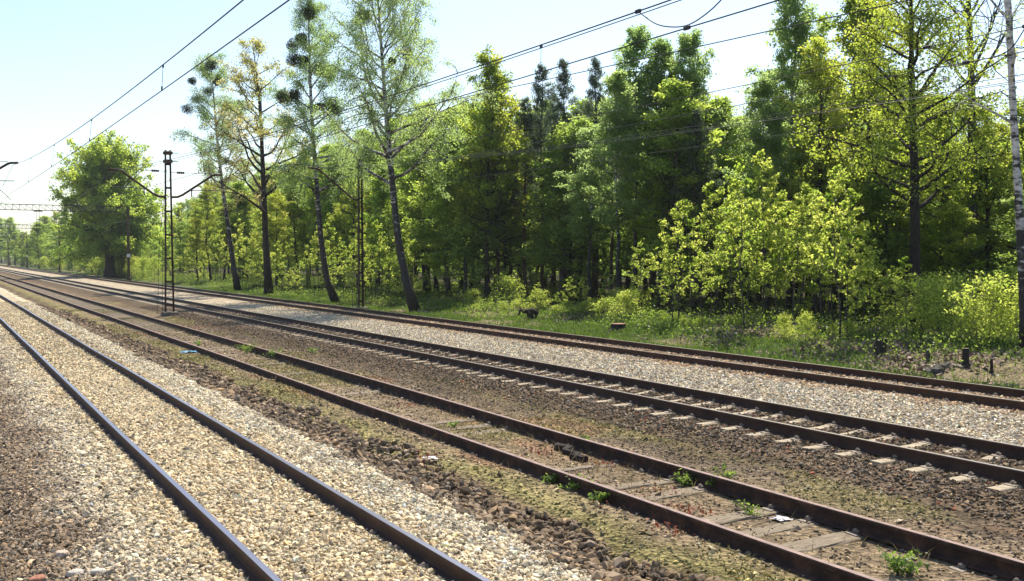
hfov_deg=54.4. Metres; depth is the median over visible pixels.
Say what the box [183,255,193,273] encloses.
sapling
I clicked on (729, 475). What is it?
weed plant
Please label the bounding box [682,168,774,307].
broadleaf tree
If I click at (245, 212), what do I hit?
oak tree
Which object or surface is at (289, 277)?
sapling
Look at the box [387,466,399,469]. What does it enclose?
loose stone
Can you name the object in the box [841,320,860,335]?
bush
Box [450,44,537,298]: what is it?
oak tree
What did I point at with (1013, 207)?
birch tree
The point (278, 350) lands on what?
weed plant
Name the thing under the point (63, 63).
sky
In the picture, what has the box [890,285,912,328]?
sapling
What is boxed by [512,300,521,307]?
bush
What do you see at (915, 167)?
oak tree
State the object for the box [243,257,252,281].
sapling
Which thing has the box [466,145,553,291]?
broadleaf tree
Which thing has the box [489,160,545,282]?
broadleaf tree
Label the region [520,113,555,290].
pine tree
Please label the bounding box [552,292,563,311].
sapling
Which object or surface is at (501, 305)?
bush
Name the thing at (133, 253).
broadleaf tree
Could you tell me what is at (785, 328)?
bush
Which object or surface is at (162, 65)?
overhead line
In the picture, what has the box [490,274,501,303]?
sapling
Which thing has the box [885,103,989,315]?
oak tree
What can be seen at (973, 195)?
bare tree
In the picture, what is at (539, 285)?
sapling
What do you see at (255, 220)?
oak tree
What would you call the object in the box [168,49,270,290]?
birch tree
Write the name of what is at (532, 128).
broadleaf tree
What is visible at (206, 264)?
sapling
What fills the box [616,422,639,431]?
stick
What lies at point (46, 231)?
broadleaf tree
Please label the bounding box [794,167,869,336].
sapling
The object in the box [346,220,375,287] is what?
sapling
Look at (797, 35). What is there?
birch tree
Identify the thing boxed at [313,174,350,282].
broadleaf tree
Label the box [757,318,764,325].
bush
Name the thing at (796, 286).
oak tree
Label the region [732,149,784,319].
sapling
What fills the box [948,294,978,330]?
sapling
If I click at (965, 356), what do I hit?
tree stump
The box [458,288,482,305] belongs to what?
bush
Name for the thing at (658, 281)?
sapling
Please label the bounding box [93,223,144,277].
lime tree
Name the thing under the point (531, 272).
broadleaf tree
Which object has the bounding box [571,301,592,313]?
bush
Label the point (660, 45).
birch tree
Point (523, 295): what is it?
sapling
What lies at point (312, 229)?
broadleaf tree
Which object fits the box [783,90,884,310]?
oak tree
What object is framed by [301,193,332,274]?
broadleaf tree
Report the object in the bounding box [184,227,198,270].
sapling
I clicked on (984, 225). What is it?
broadleaf tree
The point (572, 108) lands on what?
broadleaf tree
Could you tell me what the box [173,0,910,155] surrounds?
earth wire
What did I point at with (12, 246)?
broadleaf tree
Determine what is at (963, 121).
broadleaf tree
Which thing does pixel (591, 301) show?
bush
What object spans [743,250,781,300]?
oak tree
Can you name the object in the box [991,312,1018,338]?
bush
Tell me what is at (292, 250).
sapling
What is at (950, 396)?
railway track
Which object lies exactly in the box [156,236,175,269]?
broadleaf tree
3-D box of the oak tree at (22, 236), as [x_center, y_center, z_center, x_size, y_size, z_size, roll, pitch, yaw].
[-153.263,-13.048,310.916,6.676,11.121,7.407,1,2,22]
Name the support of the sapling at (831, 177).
on the ground at (564, 498)
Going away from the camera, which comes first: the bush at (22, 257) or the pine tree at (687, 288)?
the pine tree at (687, 288)
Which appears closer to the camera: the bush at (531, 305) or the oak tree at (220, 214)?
the bush at (531, 305)
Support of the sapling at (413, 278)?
on the ground at (564, 498)
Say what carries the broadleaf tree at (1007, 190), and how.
on the ground at (564, 498)
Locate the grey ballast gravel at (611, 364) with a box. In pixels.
[210,301,1023,445]
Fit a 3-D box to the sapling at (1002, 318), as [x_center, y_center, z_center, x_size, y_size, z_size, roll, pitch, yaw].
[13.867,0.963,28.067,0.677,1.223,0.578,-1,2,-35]
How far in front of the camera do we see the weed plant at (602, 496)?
11.45 m
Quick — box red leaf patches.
[263,365,742,536]
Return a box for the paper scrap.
[768,515,792,520]
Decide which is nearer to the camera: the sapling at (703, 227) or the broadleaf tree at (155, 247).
the sapling at (703, 227)
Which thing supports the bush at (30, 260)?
on the ground at (564, 498)
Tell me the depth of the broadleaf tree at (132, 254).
140.57 m
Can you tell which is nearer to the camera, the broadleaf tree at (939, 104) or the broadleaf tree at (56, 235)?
the broadleaf tree at (939, 104)
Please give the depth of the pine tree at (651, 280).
59.38 m
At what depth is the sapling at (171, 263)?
119.32 m
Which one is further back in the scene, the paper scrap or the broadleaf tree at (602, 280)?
the broadleaf tree at (602, 280)
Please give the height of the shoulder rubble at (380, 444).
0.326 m
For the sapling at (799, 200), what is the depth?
35.98 m
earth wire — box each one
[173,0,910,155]
[372,74,1023,164]
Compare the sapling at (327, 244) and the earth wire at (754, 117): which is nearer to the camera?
the earth wire at (754, 117)
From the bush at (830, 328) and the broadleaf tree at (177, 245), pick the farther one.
the broadleaf tree at (177, 245)
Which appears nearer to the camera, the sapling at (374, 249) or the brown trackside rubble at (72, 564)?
the brown trackside rubble at (72, 564)
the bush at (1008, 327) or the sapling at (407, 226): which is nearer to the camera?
the bush at (1008, 327)
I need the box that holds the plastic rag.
[180,351,197,352]
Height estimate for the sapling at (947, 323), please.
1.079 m
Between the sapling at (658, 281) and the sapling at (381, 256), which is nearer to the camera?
the sapling at (658, 281)
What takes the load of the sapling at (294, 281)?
on the ground at (564, 498)
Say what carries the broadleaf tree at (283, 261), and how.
on the ground at (564, 498)
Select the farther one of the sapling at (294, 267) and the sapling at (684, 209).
the sapling at (294, 267)
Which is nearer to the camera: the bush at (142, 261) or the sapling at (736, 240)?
the sapling at (736, 240)
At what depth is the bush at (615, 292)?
45.10 m
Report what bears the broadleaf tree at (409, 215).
on the ground at (564, 498)
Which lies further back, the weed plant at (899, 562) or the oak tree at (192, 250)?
the oak tree at (192, 250)
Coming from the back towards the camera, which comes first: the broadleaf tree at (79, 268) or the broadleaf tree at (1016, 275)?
the broadleaf tree at (79, 268)
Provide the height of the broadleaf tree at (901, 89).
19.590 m
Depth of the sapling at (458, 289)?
62.51 m
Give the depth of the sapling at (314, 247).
78.57 m
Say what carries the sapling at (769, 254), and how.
on the ground at (564, 498)
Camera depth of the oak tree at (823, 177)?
45.30 m
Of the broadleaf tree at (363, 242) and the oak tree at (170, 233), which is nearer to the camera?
the broadleaf tree at (363, 242)
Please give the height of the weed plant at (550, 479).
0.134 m
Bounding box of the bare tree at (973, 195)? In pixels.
[915,0,1023,317]
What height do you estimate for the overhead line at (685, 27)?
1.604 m
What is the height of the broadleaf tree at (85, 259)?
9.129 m
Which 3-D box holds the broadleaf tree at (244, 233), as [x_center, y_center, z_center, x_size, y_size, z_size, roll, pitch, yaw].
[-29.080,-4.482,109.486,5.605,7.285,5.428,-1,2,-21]
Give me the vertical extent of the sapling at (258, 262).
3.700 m
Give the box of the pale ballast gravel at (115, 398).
[0,365,676,580]
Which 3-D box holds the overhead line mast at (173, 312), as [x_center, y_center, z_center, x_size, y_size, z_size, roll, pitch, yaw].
[-16.918,-2.763,48.825,5.405,8.226,0.611,-1,2,-30]
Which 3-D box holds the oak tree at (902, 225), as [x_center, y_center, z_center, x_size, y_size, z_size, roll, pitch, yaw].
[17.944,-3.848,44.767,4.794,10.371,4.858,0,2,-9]
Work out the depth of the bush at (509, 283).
55.62 m
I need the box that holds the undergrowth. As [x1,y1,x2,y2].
[122,270,1023,377]
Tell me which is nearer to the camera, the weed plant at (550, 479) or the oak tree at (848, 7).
the weed plant at (550, 479)
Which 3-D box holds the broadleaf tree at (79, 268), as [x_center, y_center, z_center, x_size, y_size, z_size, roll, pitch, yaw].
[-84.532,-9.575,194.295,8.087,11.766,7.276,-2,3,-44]
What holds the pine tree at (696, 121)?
on the ground at (564, 498)
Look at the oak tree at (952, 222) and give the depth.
39.47 m
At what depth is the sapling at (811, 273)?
34.46 m
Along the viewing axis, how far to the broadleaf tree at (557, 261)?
78.17 m
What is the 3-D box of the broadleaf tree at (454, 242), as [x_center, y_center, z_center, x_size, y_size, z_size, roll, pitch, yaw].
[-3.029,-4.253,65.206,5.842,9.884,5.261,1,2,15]
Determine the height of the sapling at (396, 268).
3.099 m
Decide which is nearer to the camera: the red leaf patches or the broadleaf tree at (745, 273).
the red leaf patches
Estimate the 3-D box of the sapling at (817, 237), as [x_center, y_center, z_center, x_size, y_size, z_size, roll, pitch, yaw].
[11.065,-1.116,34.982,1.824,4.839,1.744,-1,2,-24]
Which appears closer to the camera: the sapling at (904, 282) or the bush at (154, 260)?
the sapling at (904, 282)
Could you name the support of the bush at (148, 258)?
on the ground at (564, 498)
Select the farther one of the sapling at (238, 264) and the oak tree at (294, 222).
the oak tree at (294, 222)
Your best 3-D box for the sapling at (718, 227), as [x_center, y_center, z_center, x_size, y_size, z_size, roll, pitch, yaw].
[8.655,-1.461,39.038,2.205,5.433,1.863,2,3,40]
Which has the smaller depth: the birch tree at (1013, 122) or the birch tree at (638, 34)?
the birch tree at (1013, 122)
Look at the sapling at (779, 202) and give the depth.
37.24 m
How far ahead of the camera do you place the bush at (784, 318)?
32.18 m
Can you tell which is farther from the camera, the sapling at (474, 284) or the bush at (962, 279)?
the sapling at (474, 284)
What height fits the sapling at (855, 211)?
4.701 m
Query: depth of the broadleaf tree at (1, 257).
445.92 m
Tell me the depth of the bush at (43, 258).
242.98 m
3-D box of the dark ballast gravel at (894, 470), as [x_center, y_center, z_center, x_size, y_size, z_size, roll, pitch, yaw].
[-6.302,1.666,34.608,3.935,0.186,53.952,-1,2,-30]
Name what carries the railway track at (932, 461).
on the ground at (564, 498)
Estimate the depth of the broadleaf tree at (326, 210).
89.43 m
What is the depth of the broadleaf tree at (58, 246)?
235.77 m
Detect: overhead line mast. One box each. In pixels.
[0,161,17,199]
[107,150,221,315]
[308,157,368,308]
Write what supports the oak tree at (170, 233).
on the ground at (564, 498)
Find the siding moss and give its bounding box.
[66,309,950,580]
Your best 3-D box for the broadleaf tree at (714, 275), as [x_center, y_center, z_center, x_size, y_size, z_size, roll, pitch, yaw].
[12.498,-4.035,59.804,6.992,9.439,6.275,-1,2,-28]
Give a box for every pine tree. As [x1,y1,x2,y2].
[471,153,516,297]
[507,96,547,298]
[518,62,565,300]
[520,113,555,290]
[532,92,567,293]
[532,146,557,289]
[533,58,582,293]
[576,57,618,296]
[579,154,639,302]
[583,148,614,296]
[613,110,657,302]
[644,108,728,310]
[683,285,689,297]
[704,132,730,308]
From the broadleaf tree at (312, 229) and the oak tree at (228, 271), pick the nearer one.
the broadleaf tree at (312, 229)
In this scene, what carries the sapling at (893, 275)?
on the ground at (564, 498)
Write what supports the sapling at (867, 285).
on the ground at (564, 498)
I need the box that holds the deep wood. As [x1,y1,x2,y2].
[11,212,891,282]
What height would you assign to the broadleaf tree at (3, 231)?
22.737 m
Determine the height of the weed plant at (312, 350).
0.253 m
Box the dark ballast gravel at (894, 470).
[138,304,1023,528]
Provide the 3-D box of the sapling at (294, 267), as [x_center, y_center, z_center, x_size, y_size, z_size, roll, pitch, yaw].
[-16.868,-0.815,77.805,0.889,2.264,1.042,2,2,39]
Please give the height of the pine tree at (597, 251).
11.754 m
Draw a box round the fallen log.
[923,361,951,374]
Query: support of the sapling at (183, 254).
on the ground at (564, 498)
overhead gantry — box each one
[0,204,131,280]
[0,224,61,271]
[0,233,28,267]
[0,238,8,265]
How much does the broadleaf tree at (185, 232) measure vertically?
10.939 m
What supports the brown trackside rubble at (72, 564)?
on the ground at (564, 498)
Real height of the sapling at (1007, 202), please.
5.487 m
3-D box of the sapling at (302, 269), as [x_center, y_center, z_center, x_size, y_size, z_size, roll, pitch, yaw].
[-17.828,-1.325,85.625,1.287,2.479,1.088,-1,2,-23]
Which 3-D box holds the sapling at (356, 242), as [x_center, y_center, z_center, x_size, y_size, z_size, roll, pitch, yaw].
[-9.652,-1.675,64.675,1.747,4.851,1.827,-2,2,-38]
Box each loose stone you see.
[28,574,45,580]
[54,550,69,558]
[66,568,83,577]
[90,568,104,575]
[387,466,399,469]
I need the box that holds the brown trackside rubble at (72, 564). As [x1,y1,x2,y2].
[0,362,137,580]
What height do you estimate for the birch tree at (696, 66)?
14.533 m
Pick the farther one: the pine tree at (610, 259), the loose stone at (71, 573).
the pine tree at (610, 259)
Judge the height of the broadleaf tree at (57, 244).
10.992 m
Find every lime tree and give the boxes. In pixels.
[44,130,180,277]
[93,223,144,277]
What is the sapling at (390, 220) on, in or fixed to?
on the ground at (564, 498)
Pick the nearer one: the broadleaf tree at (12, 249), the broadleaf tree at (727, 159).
the broadleaf tree at (727, 159)
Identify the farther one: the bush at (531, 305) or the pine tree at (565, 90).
the pine tree at (565, 90)
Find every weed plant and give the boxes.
[234,340,255,352]
[263,347,281,356]
[306,346,317,353]
[446,421,459,426]
[540,473,557,482]
[555,473,593,490]
[571,434,590,439]
[587,489,609,502]
[670,468,695,486]
[706,463,738,477]
[706,478,715,486]
[732,499,768,514]
[877,545,934,575]
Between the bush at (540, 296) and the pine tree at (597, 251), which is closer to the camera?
the bush at (540, 296)
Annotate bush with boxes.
[18,256,26,266]
[28,256,35,266]
[39,257,50,267]
[65,260,78,270]
[76,258,90,272]
[86,257,102,274]
[93,259,104,273]
[114,258,131,276]
[122,255,140,278]
[131,256,153,279]
[133,257,157,277]
[143,254,168,280]
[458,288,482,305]
[491,274,527,304]
[497,300,514,309]
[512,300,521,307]
[524,303,536,308]
[526,289,552,306]
[555,299,576,312]
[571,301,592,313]
[579,298,594,309]
[590,295,619,316]
[605,287,636,311]
[607,289,643,318]
[616,287,650,314]
[660,312,669,319]
[678,317,687,324]
[694,316,703,323]
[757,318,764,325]
[771,313,796,337]
[776,321,792,337]
[787,309,817,340]
[828,323,838,332]
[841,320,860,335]
[884,274,958,335]
[902,268,975,334]
[921,267,990,336]
[941,269,1018,342]
[942,298,1001,337]
[973,273,1018,338]
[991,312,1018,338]
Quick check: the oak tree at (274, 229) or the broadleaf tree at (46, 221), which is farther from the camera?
the broadleaf tree at (46, 221)
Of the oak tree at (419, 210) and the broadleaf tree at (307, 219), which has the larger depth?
the broadleaf tree at (307, 219)
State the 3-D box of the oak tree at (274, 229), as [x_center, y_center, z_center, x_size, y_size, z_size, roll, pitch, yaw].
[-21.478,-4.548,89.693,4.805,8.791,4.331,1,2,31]
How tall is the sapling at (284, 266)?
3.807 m
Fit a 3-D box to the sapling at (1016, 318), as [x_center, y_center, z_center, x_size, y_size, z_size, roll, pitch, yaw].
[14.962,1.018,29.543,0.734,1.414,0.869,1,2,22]
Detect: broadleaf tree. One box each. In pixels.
[0,216,9,262]
[0,217,21,264]
[0,229,20,262]
[0,236,6,262]
[3,232,23,265]
[17,222,54,268]
[17,244,36,266]
[29,224,51,259]
[32,215,52,261]
[42,222,55,262]
[43,230,58,260]
[45,211,69,264]
[48,224,74,266]
[49,226,73,268]
[61,215,84,271]
[66,223,104,273]
[71,253,103,273]
[113,219,148,264]
[114,224,146,265]
[135,216,163,268]
[147,239,162,272]
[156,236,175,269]
[159,249,180,270]
[169,221,201,274]
[174,197,226,272]
[176,198,192,226]
[176,201,186,221]
[181,187,227,274]
[181,194,218,278]
[209,180,260,281]
[223,217,262,281]
[224,169,305,275]
[254,184,306,281]
[256,171,299,279]
[271,155,332,284]
[271,243,294,280]
[291,142,347,280]
[292,153,336,285]
[294,151,351,284]
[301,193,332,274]
[310,143,363,286]
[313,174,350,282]
[325,128,388,287]
[335,157,383,281]
[346,192,385,281]
[349,142,402,285]
[356,162,415,293]
[360,117,416,287]
[371,116,420,288]
[376,100,452,294]
[401,105,474,297]
[408,117,518,296]
[413,136,458,271]
[417,237,508,288]
[418,151,507,299]
[430,101,560,295]
[449,262,493,285]
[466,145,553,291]
[483,130,544,289]
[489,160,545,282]
[500,104,560,280]
[513,254,576,281]
[515,151,623,286]
[518,114,641,298]
[527,129,604,300]
[530,129,600,288]
[539,99,554,277]
[544,98,623,295]
[552,225,637,293]
[579,172,662,291]
[600,109,641,289]
[600,109,735,299]
[604,93,616,281]
[615,75,741,311]
[615,107,690,304]
[646,95,749,308]
[665,94,767,308]
[673,150,765,298]
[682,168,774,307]
[722,260,775,294]
[749,188,826,309]
[754,222,801,302]
[792,94,830,296]
[823,174,900,309]
[825,259,908,297]
[827,173,946,318]
[841,96,928,304]
[875,145,933,307]
[888,71,908,99]
[896,155,1005,304]
[908,131,1023,305]
[908,206,996,312]
[921,133,1023,309]
[929,93,958,131]
[941,93,994,301]
[962,142,1023,287]
[970,184,1023,310]
[998,250,1017,298]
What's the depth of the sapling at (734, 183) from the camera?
35.05 m
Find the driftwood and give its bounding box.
[554,442,588,461]
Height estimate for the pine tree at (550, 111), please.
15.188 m
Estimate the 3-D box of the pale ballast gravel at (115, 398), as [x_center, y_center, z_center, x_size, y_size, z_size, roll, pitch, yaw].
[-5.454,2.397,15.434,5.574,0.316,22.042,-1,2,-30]
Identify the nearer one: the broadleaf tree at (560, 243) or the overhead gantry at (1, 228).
the broadleaf tree at (560, 243)
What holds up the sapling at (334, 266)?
on the ground at (564, 498)
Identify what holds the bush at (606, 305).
on the ground at (564, 498)
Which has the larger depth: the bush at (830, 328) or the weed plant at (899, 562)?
the bush at (830, 328)
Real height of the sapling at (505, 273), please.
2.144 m
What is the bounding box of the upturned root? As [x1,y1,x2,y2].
[518,308,538,318]
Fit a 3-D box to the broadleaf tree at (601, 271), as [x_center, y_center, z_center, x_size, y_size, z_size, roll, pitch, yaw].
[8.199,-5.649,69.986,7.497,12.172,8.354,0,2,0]
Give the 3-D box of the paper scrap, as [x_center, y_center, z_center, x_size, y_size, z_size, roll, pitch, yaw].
[2.928,2.477,10.835,0.229,0.026,0.228,2,3,42]
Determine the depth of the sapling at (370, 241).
72.26 m
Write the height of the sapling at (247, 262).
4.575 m
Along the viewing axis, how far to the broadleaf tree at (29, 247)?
292.44 m
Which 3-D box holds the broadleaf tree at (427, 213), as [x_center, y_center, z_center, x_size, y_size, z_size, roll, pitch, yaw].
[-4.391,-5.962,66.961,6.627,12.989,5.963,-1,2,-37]
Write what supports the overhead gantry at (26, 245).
on the ground at (564, 498)
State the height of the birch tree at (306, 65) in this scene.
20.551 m
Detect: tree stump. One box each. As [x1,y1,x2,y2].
[605,323,629,332]
[867,337,887,357]
[923,350,929,361]
[959,348,970,365]
[989,358,993,372]
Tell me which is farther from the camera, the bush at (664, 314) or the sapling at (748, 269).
the bush at (664, 314)
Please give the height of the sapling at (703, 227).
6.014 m
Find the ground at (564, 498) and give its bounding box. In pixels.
[0,258,1023,580]
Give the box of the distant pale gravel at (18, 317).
[0,301,167,372]
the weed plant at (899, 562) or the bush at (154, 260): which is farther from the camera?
the bush at (154, 260)
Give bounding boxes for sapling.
[164,244,178,273]
[168,254,179,274]
[179,251,190,272]
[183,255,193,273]
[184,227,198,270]
[194,261,206,283]
[198,254,209,278]
[206,226,223,276]
[211,246,224,275]
[213,231,229,272]
[227,218,248,272]
[231,238,250,286]
[234,239,250,275]
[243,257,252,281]
[249,231,272,288]
[251,248,263,288]
[270,240,285,290]
[274,251,287,291]
[275,248,288,286]
[280,242,298,285]
[284,268,295,287]
[288,266,299,291]
[289,269,302,296]
[298,262,309,286]
[299,236,320,290]
[305,226,332,291]
[321,213,346,286]
[322,246,339,278]
[331,241,352,294]
[342,238,366,292]
[342,267,355,291]
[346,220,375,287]
[346,267,357,291]
[347,229,376,297]
[360,232,382,293]
[363,220,390,298]
[368,244,394,286]
[369,225,395,301]
[382,263,395,291]
[383,211,401,292]
[384,253,400,296]
[388,216,416,301]
[390,234,414,304]
[396,249,417,291]
[417,270,431,298]
[453,282,462,300]
[472,280,480,297]
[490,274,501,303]
[498,268,514,302]
[514,285,526,307]
[528,282,541,301]
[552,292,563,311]
[561,276,575,301]
[573,277,589,306]
[595,268,615,310]
[626,242,656,304]
[627,283,642,312]
[646,200,698,317]
[651,269,673,306]
[656,258,681,306]
[658,234,687,320]
[673,199,707,315]
[676,273,699,312]
[687,251,715,320]
[688,181,737,315]
[698,250,734,316]
[700,186,740,314]
[703,185,759,314]
[711,222,752,325]
[717,162,770,327]
[718,197,774,316]
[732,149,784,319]
[734,201,785,313]
[738,163,789,317]
[754,190,801,318]
[758,192,814,318]
[766,251,804,315]
[770,193,819,320]
[772,184,834,312]
[773,181,820,318]
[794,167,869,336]
[800,223,846,323]
[801,190,848,320]
[802,240,830,319]
[808,164,860,323]
[815,187,882,333]
[836,238,878,331]
[846,246,881,329]
[848,229,896,329]
[861,258,895,327]
[864,291,888,336]
[877,265,907,325]
[881,311,898,327]
[887,256,932,340]
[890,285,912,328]
[941,306,960,331]
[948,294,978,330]
[990,303,1012,337]
[1007,302,1018,340]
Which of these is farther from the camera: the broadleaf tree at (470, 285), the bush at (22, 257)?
the bush at (22, 257)
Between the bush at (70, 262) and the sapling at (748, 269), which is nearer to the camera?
the sapling at (748, 269)
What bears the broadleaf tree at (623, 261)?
on the ground at (564, 498)
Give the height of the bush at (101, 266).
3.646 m
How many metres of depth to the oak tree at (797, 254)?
59.59 m
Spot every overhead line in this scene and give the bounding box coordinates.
[0,0,289,204]
[1,80,1023,247]
[5,0,779,233]
[6,24,1023,242]
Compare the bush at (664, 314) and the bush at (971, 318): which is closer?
the bush at (971, 318)
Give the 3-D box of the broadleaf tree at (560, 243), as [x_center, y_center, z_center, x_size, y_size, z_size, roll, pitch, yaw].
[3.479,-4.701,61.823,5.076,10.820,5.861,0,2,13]
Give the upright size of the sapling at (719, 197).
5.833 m
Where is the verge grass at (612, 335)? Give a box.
[196,284,1023,388]
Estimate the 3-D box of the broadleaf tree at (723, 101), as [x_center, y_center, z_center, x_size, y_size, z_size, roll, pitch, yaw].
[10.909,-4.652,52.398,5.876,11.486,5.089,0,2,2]
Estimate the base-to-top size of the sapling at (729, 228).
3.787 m
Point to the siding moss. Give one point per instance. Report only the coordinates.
(510, 437)
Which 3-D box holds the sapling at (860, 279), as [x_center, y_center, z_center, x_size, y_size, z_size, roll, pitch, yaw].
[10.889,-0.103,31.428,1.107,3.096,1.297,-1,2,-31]
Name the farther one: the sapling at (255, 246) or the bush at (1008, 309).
the sapling at (255, 246)
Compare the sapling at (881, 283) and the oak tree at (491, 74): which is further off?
the oak tree at (491, 74)
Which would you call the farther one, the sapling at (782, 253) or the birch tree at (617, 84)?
the birch tree at (617, 84)
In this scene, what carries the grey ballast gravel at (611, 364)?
on the ground at (564, 498)
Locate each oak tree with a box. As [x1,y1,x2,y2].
[10,231,30,265]
[48,211,62,227]
[162,223,178,253]
[166,204,187,271]
[176,213,213,280]
[185,179,226,280]
[194,35,324,293]
[201,199,244,281]
[219,200,234,276]
[229,191,260,281]
[231,185,257,278]
[245,171,292,256]
[248,193,304,286]
[274,159,314,284]
[329,179,376,290]
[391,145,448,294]
[397,111,418,283]
[409,180,455,290]
[413,130,439,290]
[443,152,483,291]
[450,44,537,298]
[459,81,543,299]
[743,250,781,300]
[761,35,880,317]
[762,101,806,300]
[775,163,856,316]
[778,156,826,301]
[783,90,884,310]
[786,0,1023,327]
[795,0,906,314]
[813,0,928,311]
[868,88,952,316]
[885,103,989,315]
[920,203,985,324]
[930,108,1023,317]
[979,93,1023,312]
[991,192,1010,310]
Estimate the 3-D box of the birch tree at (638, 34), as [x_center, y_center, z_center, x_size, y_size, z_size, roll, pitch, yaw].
[6.426,-6.504,52.527,4.867,15.114,3.902,0,2,12]
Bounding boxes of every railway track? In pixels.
[0,265,1023,414]
[0,268,1023,491]
[0,275,1023,580]
[0,294,490,580]
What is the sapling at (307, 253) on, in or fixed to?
on the ground at (564, 498)
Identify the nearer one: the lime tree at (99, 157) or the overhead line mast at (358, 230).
the overhead line mast at (358, 230)
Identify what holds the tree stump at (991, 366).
on the ground at (564, 498)
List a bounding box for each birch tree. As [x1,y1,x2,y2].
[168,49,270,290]
[258,0,374,302]
[307,0,498,311]
[460,102,489,282]
[552,124,620,299]
[575,68,653,309]
[591,23,672,308]
[613,102,625,290]
[619,36,693,309]
[639,130,691,308]
[643,208,649,292]
[647,28,727,300]
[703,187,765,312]
[717,74,804,316]
[722,115,762,306]
[735,0,835,311]
[745,169,775,303]
[830,124,897,309]
[903,0,1023,350]
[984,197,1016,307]
[1004,203,1016,269]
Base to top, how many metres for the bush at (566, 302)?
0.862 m
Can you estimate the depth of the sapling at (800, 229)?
38.69 m
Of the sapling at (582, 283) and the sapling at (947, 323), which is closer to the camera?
the sapling at (947, 323)
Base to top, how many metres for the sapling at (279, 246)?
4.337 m
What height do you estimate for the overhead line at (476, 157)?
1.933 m
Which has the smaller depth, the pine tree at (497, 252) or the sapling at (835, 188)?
the sapling at (835, 188)
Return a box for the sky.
[0,0,1023,257]
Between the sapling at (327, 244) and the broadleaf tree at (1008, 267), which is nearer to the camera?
the broadleaf tree at (1008, 267)
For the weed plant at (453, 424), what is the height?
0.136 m
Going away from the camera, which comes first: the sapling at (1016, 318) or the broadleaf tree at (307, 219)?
the sapling at (1016, 318)
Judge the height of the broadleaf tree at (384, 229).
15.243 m
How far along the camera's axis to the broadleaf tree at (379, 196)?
73.96 m
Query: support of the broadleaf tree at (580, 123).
on the ground at (564, 498)
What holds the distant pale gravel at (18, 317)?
on the ground at (564, 498)
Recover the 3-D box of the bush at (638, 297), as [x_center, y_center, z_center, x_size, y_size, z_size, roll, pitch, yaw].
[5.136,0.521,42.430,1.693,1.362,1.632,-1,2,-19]
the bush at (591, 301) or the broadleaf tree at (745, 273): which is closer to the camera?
the bush at (591, 301)
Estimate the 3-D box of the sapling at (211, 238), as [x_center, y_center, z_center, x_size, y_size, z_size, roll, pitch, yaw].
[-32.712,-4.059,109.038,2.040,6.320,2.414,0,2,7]
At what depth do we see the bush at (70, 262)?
189.26 m
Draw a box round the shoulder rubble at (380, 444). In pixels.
[42,308,721,580]
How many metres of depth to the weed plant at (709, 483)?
12.17 m
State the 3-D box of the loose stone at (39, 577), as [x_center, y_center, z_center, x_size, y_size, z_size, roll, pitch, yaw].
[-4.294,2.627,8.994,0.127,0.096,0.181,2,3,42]
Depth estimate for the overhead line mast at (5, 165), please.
45.22 m
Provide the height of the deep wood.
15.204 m
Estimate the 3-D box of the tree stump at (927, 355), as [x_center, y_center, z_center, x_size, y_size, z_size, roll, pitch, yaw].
[11.056,1.773,26.473,0.278,0.386,0.285,-1,2,-30]
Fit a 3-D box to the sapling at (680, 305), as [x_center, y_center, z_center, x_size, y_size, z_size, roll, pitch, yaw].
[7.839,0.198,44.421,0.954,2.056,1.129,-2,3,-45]
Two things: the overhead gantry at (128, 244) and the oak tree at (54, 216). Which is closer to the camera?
the overhead gantry at (128, 244)
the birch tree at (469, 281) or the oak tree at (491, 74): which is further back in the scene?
the birch tree at (469, 281)
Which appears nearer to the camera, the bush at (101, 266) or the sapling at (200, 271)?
the sapling at (200, 271)
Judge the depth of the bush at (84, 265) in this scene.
181.99 m
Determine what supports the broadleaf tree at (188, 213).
on the ground at (564, 498)
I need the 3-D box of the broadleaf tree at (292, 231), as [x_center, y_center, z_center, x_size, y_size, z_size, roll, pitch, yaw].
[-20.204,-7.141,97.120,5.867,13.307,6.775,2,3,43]
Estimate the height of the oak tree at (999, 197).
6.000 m
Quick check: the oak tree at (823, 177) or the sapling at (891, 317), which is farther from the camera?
the oak tree at (823, 177)
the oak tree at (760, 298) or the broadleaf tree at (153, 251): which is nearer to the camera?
the oak tree at (760, 298)
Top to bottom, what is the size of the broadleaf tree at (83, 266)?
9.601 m
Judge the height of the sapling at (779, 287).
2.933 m
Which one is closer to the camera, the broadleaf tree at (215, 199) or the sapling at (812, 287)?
the sapling at (812, 287)
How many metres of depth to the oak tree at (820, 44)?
44.06 m
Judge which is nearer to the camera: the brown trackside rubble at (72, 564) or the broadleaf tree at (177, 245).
the brown trackside rubble at (72, 564)
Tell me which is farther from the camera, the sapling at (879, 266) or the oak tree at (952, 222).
the oak tree at (952, 222)
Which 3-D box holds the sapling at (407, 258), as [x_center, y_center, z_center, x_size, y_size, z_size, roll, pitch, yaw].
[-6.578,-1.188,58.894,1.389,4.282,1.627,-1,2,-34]
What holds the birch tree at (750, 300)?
on the ground at (564, 498)
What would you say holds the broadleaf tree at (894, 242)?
on the ground at (564, 498)

